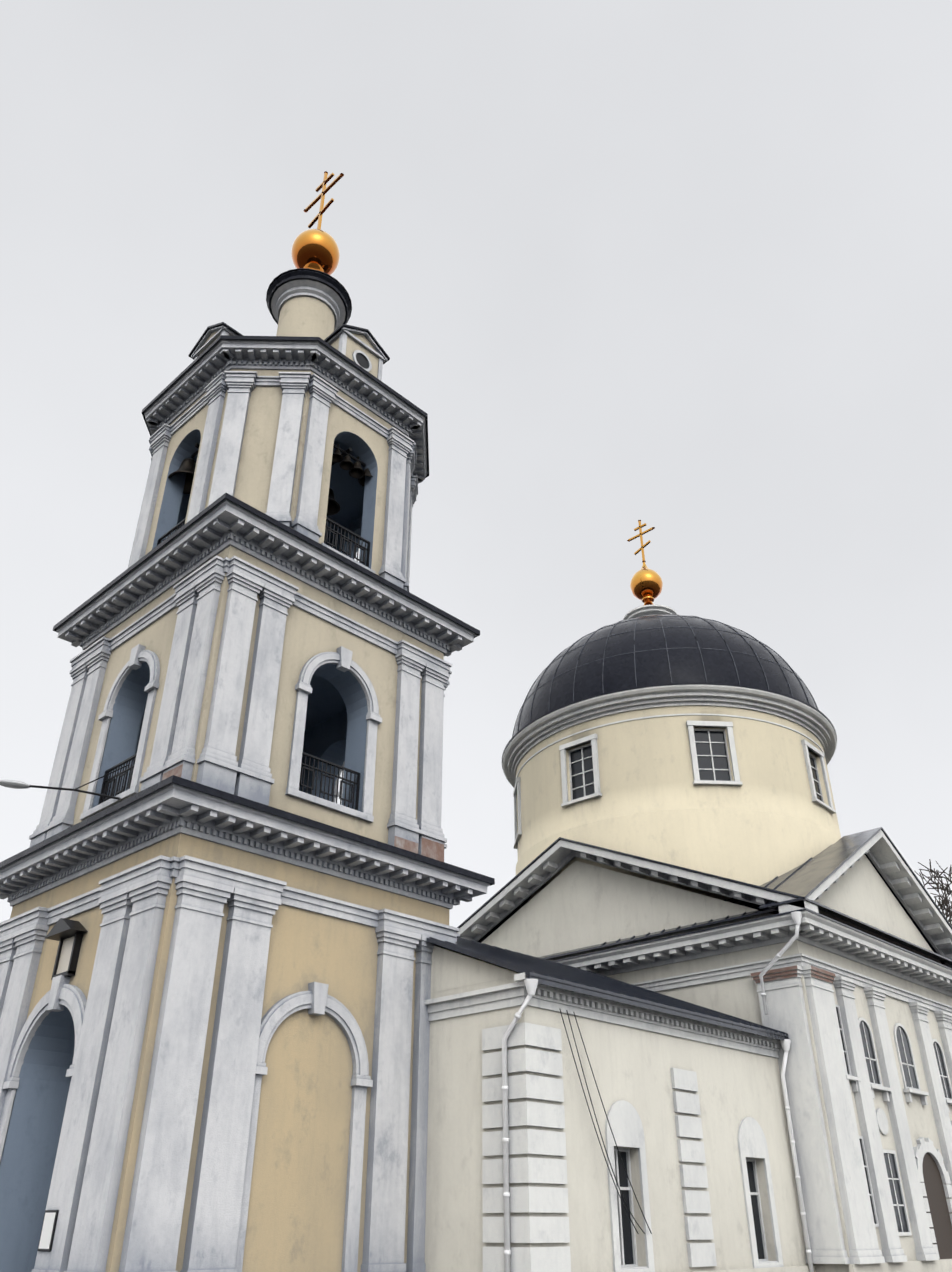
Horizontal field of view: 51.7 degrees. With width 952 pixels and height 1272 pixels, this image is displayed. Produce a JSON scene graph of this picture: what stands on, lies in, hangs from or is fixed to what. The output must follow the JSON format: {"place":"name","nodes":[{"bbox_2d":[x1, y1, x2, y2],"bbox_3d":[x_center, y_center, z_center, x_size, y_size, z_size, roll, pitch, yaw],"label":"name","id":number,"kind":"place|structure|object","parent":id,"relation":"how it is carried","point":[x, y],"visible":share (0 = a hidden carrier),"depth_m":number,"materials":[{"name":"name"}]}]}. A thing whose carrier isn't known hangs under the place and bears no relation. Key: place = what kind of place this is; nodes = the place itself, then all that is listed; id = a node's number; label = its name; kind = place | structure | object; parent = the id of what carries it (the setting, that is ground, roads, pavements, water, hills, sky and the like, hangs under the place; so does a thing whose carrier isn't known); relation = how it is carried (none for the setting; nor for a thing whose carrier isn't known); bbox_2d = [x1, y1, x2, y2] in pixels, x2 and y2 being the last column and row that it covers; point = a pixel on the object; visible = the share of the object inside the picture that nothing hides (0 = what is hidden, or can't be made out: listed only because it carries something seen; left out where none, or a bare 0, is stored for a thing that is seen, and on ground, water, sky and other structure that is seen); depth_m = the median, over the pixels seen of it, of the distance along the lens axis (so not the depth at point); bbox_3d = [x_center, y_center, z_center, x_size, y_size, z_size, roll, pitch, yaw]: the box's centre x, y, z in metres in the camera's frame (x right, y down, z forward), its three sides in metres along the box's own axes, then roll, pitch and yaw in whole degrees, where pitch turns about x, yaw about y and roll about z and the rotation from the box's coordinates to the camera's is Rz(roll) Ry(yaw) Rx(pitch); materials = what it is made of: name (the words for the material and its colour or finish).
{"place":"outdoors","nodes":[
{"label":"outdoors","id":0,"kind":"place"},
{"bbox_2d":[0,369,448,1271],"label":"tower walls","id":1,"kind":"structure","parent":0,"point":[296,1211],"depth_m":22.46,"materials":[{"name":"beige paint"}]},
{"bbox_2d":[98,353,369,810],"bbox_3d":[-6.348,-1.266,30.567,7.310,15.779,7.310,-26,-40,36],"label":"tower ironwork","id":2,"kind":"object","parent":1,"relation":"attached to","point":[361,359],"visible":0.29,"depth_m":25.14,"materials":[{"name":"black metal"}]},
{"bbox_2d":[168,444,372,515],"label":"bells","id":3,"kind":"object","parent":2,"relation":"hanging from","point":[188,466],"visible":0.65,"depth_m":30.80,"materials":[{"name":"black metal"}]},
{"bbox_2d":[162,764,443,861],"bbox_3d":[-4.299,4.820,24.346,2.109,0.700,7.769,-26,-40,36],"label":"exposed brick","id":4,"kind":"object","parent":1,"relation":"attached to","point":[432,849],"visible":0.44,"depth_m":25.59,"materials":[{"name":"brown brick"}]},
{"bbox_2d":[0,0,951,927],"label":"sky","id":5,"kind":"structure","parent":0,"point":[681,268],"materials":[{"name":"white"}]},
{"bbox_2d":[425,854,951,1271],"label":"church walls","id":6,"kind":"structure","parent":0,"point":[575,905],"depth_m":24.75,"materials":[{"name":"beige paint"}]},
{"bbox_2d":[502,911,813,1271],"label":"downspouts","id":7,"kind":"object","parent":6,"relation":"attached to","point":[531,985],"visible":1,"depth_m":21.54,"materials":[{"name":"white metal"}]},
{"bbox_2d":[426,827,951,1040],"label":"church roofs","id":8,"kind":"structure","parent":6,"relation":"on","point":[809,876],"depth_m":30.70,"materials":[{"name":"black metal"}]},
{"bbox_2d":[570,731,951,1264],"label":"windows","id":9,"kind":"structure","parent":6,"relation":"in","point":[704,762],"depth_m":32.23,"materials":[{"name":"glass"}]},
{"bbox_2d":[921,1153,951,1258],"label":"church door","id":10,"kind":"structure","parent":6,"relation":"in","point":[938,1207],"depth_m":30.29,"materials":[{"name":"wood"}]},
{"label":"ground","id":11,"kind":"structure","parent":0,"visible":0},
{"bbox_2d":[0,280,489,1271],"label":"tower trim","id":12,"kind":"structure","parent":11,"relation":"on","point":[110,1014],"depth_m":22.82,"materials":[{"name":"white paint"}]},
{"bbox_2d":[37,1210,58,1251],"bbox_3d":[-7.894,10.971,18.128,0.480,0.650,0.034,-26,-40,36],"label":"sign frame","id":13,"kind":"object","parent":12,"relation":"attached to","point":[54,1226],"visible":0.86,"depth_m":18.05,"materials":[{"name":"black metal"}]},
{"bbox_2d":[38,1213,55,1248],"bbox_3d":[-7.908,10.963,18.115,0.400,0.570,0.007,-26,-40,36],"label":"notice board","id":14,"kind":"object","parent":13,"relation":"in","point":[47,1229],"visible":1,"depth_m":18.10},
{"bbox_2d":[45,918,87,979],"bbox_3d":[-9.260,7.005,22.051,1.240,1.250,0.420,-26,-40,36],"label":"icon case","id":15,"kind":"object","parent":12,"relation":"attached to","point":[62,930],"visible":0.79,"depth_m":22.01,"materials":[{"name":"black metal"}]},
{"bbox_2d":[56,936,74,973],"bbox_3d":[-9.150,7.189,22.076,0.660,0.800,0.100,-26,-40,36],"label":"icon","id":16,"kind":"object","parent":15,"relation":"in","point":[65,955],"visible":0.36,"depth_m":22.09},
{"bbox_2d":[29,764,128,799],"bbox_3d":[-9.650,3.525,23.824,0.060,0.941,2.302,-85,-86,59],"label":"lamp arm","id":17,"kind":"object","parent":12,"relation":"attached to","point":[78,790],"visible":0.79,"depth_m":23.68},
{"bbox_2d":[0,780,29,788],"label":"lamp head","id":18,"kind":"object","parent":17,"relation":"attached to","point":[14,784],"visible":0.98,"depth_m":23.60},
{"bbox_2d":[0,268,494,885],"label":"tower metal roofs","id":19,"kind":"structure","parent":12,"relation":"on","point":[328,280],"depth_m":26.23,"materials":[{"name":"metal"}]},
{"bbox_2d":[202,331,378,377],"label":"dormers","id":20,"kind":"object","parent":19,"relation":"on","point":[352,346],"visible":0.04,"depth_m":32.61,"materials":[{"name":"white paint"}]},
{"bbox_2d":[276,296,334,339],"bbox_3d":[-6.348,-9.807,35.699,2.300,5.530,2.300,-26,-40,36],"label":"cupola drum","id":21,"kind":"object","parent":19,"relation":"on","point":[303,316],"visible":0.19,"depth_m":35.77,"materials":[{"name":"beige paint"}]},
{"bbox_2d":[291,171,343,274],"bbox_3d":[-6.348,-16.330,39.619,1.900,7.790,1.900,-86,-87,59],"label":"orthodox cross","id":22,"kind":"object","parent":19,"relation":"on","point":[316,249],"visible":0.77,"depth_m":38.27,"materials":[{"name":"gold metal"}]},
{"bbox_2d":[424,720,951,1271],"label":"church trim","id":23,"kind":"structure","parent":11,"relation":"on","point":[786,1006],"depth_m":28.04,"materials":[{"name":"white paint"}]},
{"bbox_2d":[560,1009,651,1233],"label":"cables","id":24,"kind":"object","parent":23,"relation":"attached to","point":[598,1125],"visible":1,"depth_m":21.92,"materials":[{"name":"black metal"}]},
{"bbox_2d":[516,706,840,913],"bbox_3d":[8.596,9.656,42.200,13.799,8.400,13.799,-26,-40,36],"label":"dome drum","id":25,"kind":"object","parent":23,"relation":"on","point":[768,820],"visible":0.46,"depth_m":37.35,"materials":[{"name":"beige paint"}]},
{"bbox_2d":[502,684,836,786],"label":"dome cornice","id":26,"kind":"structure","parent":25,"relation":"on","point":[529,737],"depth_m":39.16,"materials":[{"name":"white paint"}]},
{"bbox_2d":[501,615,836,768],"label":"dome","id":27,"kind":"structure","parent":26,"relation":"on","point":[685,662],"depth_m":40.49,"materials":[{"name":"black metal"}]},
{"bbox_2d":[623,605,676,619],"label":"cap","id":28,"kind":"object","parent":27,"relation":"on","point":[646,610],"visible":0.21,"depth_m":47.48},
{"bbox_2d":[627,519,662,605],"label":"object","id":29,"kind":"object","parent":28,"relation":"on","point":[646,584],"visible":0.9,"depth_m":49.03,"materials":[{"name":"gold metal"}]},
{"bbox_2d":[512,614,818,736],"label":"dome ribs","id":30,"kind":"object","parent":27,"relation":"attached to","point":[662,627],"visible":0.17,"depth_m":41.66,"materials":[{"name":"black metal"}]},
{"bbox_2d":[750,965,835,982],"bbox_3d":[9.740,10.209,29.624,2.615,0.292,1.098,1,-31,-1],"label":"capital","id":31,"kind":"object","parent":23,"relation":"on","point":[774,971],"visible":1,"depth_m":29.60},
{"bbox_2d":[915,859,951,925],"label":"bare tree","id":32,"kind":"object","parent":11,"relation":"on","point":[945,901],"depth_m":53.02,"materials":[{"name":"grey plant"}]}
]}

